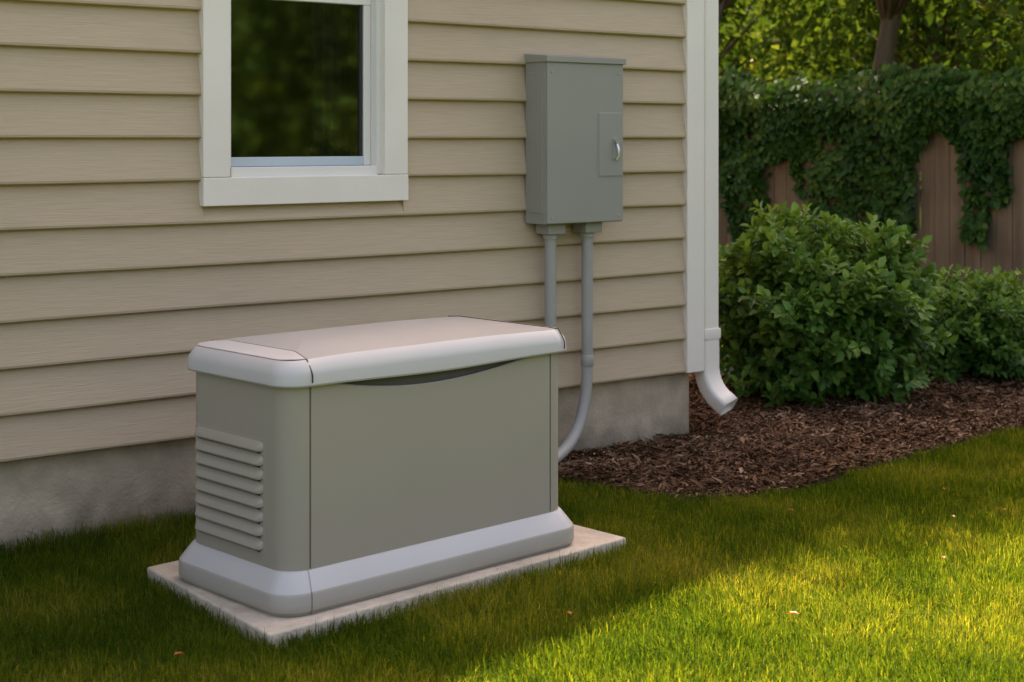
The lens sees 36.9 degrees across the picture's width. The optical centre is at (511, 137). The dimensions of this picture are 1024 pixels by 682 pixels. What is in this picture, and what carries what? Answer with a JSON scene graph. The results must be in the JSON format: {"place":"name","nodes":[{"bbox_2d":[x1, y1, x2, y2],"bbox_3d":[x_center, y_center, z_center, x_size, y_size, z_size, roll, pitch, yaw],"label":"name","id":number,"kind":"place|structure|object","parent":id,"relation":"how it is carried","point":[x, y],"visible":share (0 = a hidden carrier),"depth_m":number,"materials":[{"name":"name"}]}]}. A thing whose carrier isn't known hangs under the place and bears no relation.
{"place":"outdoors","nodes":[
{"label":"outdoors","id":0,"kind":"place"},
{"bbox_2d":[0,172,1023,681],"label":"ground","id":1,"kind":"structure","parent":0,"point":[578,614],"depth_m":4.71,"materials":[{"name":"green plant"}]},
{"bbox_2d":[0,373,688,553],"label":"foundation","id":2,"kind":"object","parent":1,"relation":"on","point":[62,491],"visible":0.04,"depth_m":5.85,"materials":[{"name":"concrete"}]},
{"bbox_2d":[0,0,685,461],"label":"siding","id":3,"kind":"object","parent":2,"relation":"on","point":[132,272],"visible":0.78,"depth_m":6.09,"materials":[{"name":"paint"}]},
{"bbox_2d":[198,0,229,176],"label":"window casing","id":4,"kind":"object","parent":3,"relation":"attached to","point":[214,96],"depth_m":5.96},
{"bbox_2d":[198,174,407,206],"bbox_3d":[-0.832,0.210,6.246,0.958,0.110,0.055,0,0,-38],"label":"window casing bottom","id":5,"kind":"object","parent":3,"relation":"attached to","point":[225,191],"depth_m":6.20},
{"bbox_2d":[230,165,376,176],"bbox_3d":[-0.874,0.140,6.294,0.684,0.048,0.128,0,0,-38],"label":"window sill","id":6,"kind":"structure","parent":5,"relation":"on","point":[267,171],"depth_m":6.23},
{"bbox_2d":[231,156,363,166],"bbox_3d":[-0.880,0.096,6.296,0.623,0.038,0.036,0,0,-38],"label":"sash bottom rail","id":7,"kind":"object","parent":6,"relation":"on","point":[294,161],"visible":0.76,"depth_m":6.28,"materials":[{"name":"white plastic"}]},
{"bbox_2d":[381,0,407,173],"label":"window casing","id":8,"kind":"object","parent":3,"relation":"attached to","point":[394,86],"depth_m":6.48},
{"bbox_2d":[230,0,230,166],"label":"sash stile","id":9,"kind":"object","parent":8,"relation":"on","point":[230,83],"visible":0.2,"depth_m":6.08,"materials":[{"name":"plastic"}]},
{"bbox_2d":[279,0,370,4],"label":"sash meeting rail","id":10,"kind":"object","parent":8,"relation":"attached to","point":[355,2],"visible":1,"depth_m":6.40,"materials":[{"name":"white plastic"}]},
{"bbox_2d":[311,3,356,156],"bbox_3d":[-0.732,-0.320,6.666,0.300,1.640,0.078,0,0,-38],"label":"curtain","id":11,"kind":"object","parent":8,"relation":"hanging from","point":[333,79],"visible":0.37,"depth_m":6.62,"materials":[{"name":"fabric"}]},
{"bbox_2d":[363,5,370,164],"bbox_3d":[-0.622,-0.223,6.499,0.034,0.675,0.038,0,0,-38],"label":"sash stile","id":12,"kind":"object","parent":8,"relation":"on","point":[367,83],"visible":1,"depth_m":6.48,"materials":[{"name":"plastic"}]},
{"bbox_2d":[357,5,362,155],"bbox_3d":[-0.642,-0.241,6.487,0.012,0.637,0.024,0,0,-38],"label":"sash glazing bead","id":13,"kind":"object","parent":12,"relation":"attached to","point":[359,80],"visible":1,"depth_m":6.48,"materials":[{"name":"grey plastic"}]},
{"bbox_2d":[370,0,380,173],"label":"window jamb","id":14,"kind":"object","parent":8,"relation":"attached to","point":[375,5],"depth_m":6.47,"materials":[{"name":"white plastic"}]},
{"bbox_2d":[524,54,625,224],"bbox_3d":[0.299,0.003,7.020,0.477,0.768,0.186,0,0,-38],"label":"electrical panel box","id":15,"kind":"object","parent":3,"relation":"attached to","point":[574,138],"visible":1,"depth_m":6.93,"materials":[{"name":"paint"}]},
{"bbox_2d":[599,113,621,175],"bbox_3d":[0.453,0.030,7.061,0.144,0.290,0.006,0,0,-38],"label":"access door","id":16,"kind":"structure","parent":15,"relation":"in","point":[610,124],"depth_m":7.05,"materials":[{"name":"paint"}]},
{"bbox_2d":[682,0,703,372],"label":"corner board","id":17,"kind":"object","parent":2,"relation":"on","point":[693,181],"visible":0.59,"depth_m":7.59,"materials":[{"name":"white paint"}]},
{"bbox_2d":[695,0,737,415],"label":"downspout","id":18,"kind":"object","parent":17,"relation":"attached to","point":[719,397],"visible":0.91,"depth_m":7.67,"materials":[{"name":"white paint"}]},
{"bbox_2d":[147,524,625,649],"bbox_3d":[-0.445,1.500,5.344,1.569,0.100,0.878,0,0,-44],"label":"concrete pad","id":19,"kind":"object","parent":1,"relation":"on","point":[252,620],"visible":0.34,"depth_m":4.89,"materials":[{"name":"grey concrete"}]},
{"bbox_2d":[179,316,573,616],"bbox_3d":[-0.438,1.050,5.280,1.302,0.798,0.660,0,0,-44],"label":"standby generator","id":20,"kind":"object","parent":19,"relation":"on","point":[340,466],"visible":1,"depth_m":4.94,"materials":[{"name":"paint"}]},
{"bbox_2d":[536,224,565,327],"bbox_3d":[0.175,0.969,6.958,0.100,1.163,0.095,0,0,-38],"label":"electrical conduit","id":21,"kind":"object","parent":1,"relation":"on","point":[550,233],"visible":0.43,"depth_m":6.94,"materials":[{"name":"metal"}]},
{"bbox_2d":[558,222,601,462],"bbox_3d":[0.087,0.937,6.706,0.119,1.100,1.060,0,0,34],"label":"electrical conduit","id":22,"kind":"object","parent":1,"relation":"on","point":[587,231],"visible":0.75,"depth_m":7.07,"materials":[{"name":"paint"}]},
{"bbox_2d":[174,488,1005,654],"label":"fallen leaves","id":23,"kind":"object","parent":1,"relation":"on","point":[570,612],"visible":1,"depth_m":4.67,"materials":[{"name":"orange plant"}]},
{"bbox_2d":[718,0,732,26],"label":"tree","id":24,"kind":"object","parent":1,"relation":"on","point":[723,5],"depth_m":12.75,"materials":[{"name":"brown plant"}]},
{"bbox_2d":[558,347,1023,501],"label":"mulch bed","id":25,"kind":"object","parent":1,"relation":"on","point":[744,446],"visible":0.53,"depth_m":7.49,"materials":[{"name":"brown wood"}]},
{"bbox_2d":[718,199,958,409],"bbox_3d":[1.737,0.934,8.846,1.572,1.156,1.535,0,0,12],"label":"shrub","id":26,"kind":"object","parent":25,"relation":"on","point":[827,308],"visible":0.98,"depth_m":8.44,"materials":[{"name":"green plant"}]},
{"bbox_2d":[909,263,1023,384],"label":"shrub","id":27,"kind":"object","parent":25,"relation":"on","point":[981,314],"visible":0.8,"depth_m":9.23,"materials":[{"name":"green plant"}]},
{"bbox_2d":[718,0,877,83],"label":"tree","id":28,"kind":"object","parent":1,"relation":"on","point":[726,50],"visible":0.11,"depth_m":19.76,"materials":[{"name":"green plant"}]},
{"bbox_2d":[718,0,1003,185],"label":"distant trees","id":29,"kind":"object","parent":1,"relation":"on","point":[840,23],"depth_m":41.17,"materials":[{"name":"green plant"}]},
{"bbox_2d":[718,0,1005,89],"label":"tree","id":30,"kind":"object","parent":1,"relation":"on","point":[765,27],"visible":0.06,"depth_m":26.49,"materials":[{"name":"green plant"}]},
{"bbox_2d":[718,90,1023,288],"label":"wooden fence","id":31,"kind":"object","parent":1,"relation":"on","point":[939,198],"visible":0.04,"depth_m":12.01,"materials":[{"name":"brown wood"}]},
{"bbox_2d":[718,61,1023,253],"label":"ivy","id":32,"kind":"object","parent":31,"relation":"attached to","point":[974,119],"visible":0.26,"depth_m":12.46,"materials":[{"name":"green plant"}]},
{"bbox_2d":[718,0,1023,240],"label":"tree","id":33,"kind":"object","parent":1,"relation":"on","point":[918,64],"visible":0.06,"depth_m":21.97,"materials":[{"name":"green plant"}]},
{"bbox_2d":[724,0,1023,266],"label":"tree","id":34,"kind":"object","parent":1,"relation":"on","point":[863,9],"visible":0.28,"depth_m":17.16,"materials":[{"name":"green plant"}]},
{"bbox_2d":[871,0,909,90],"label":"tree","id":35,"kind":"object","parent":1,"relation":"on","point":[890,12],"visible":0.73,"depth_m":14.97,"materials":[{"name":"brown plant"}]},
{"bbox_2d":[872,0,1023,80],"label":"tree","id":36,"kind":"object","parent":1,"relation":"on","point":[1012,14],"visible":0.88,"depth_m":14.70,"materials":[{"name":"green plant"}]}
]}

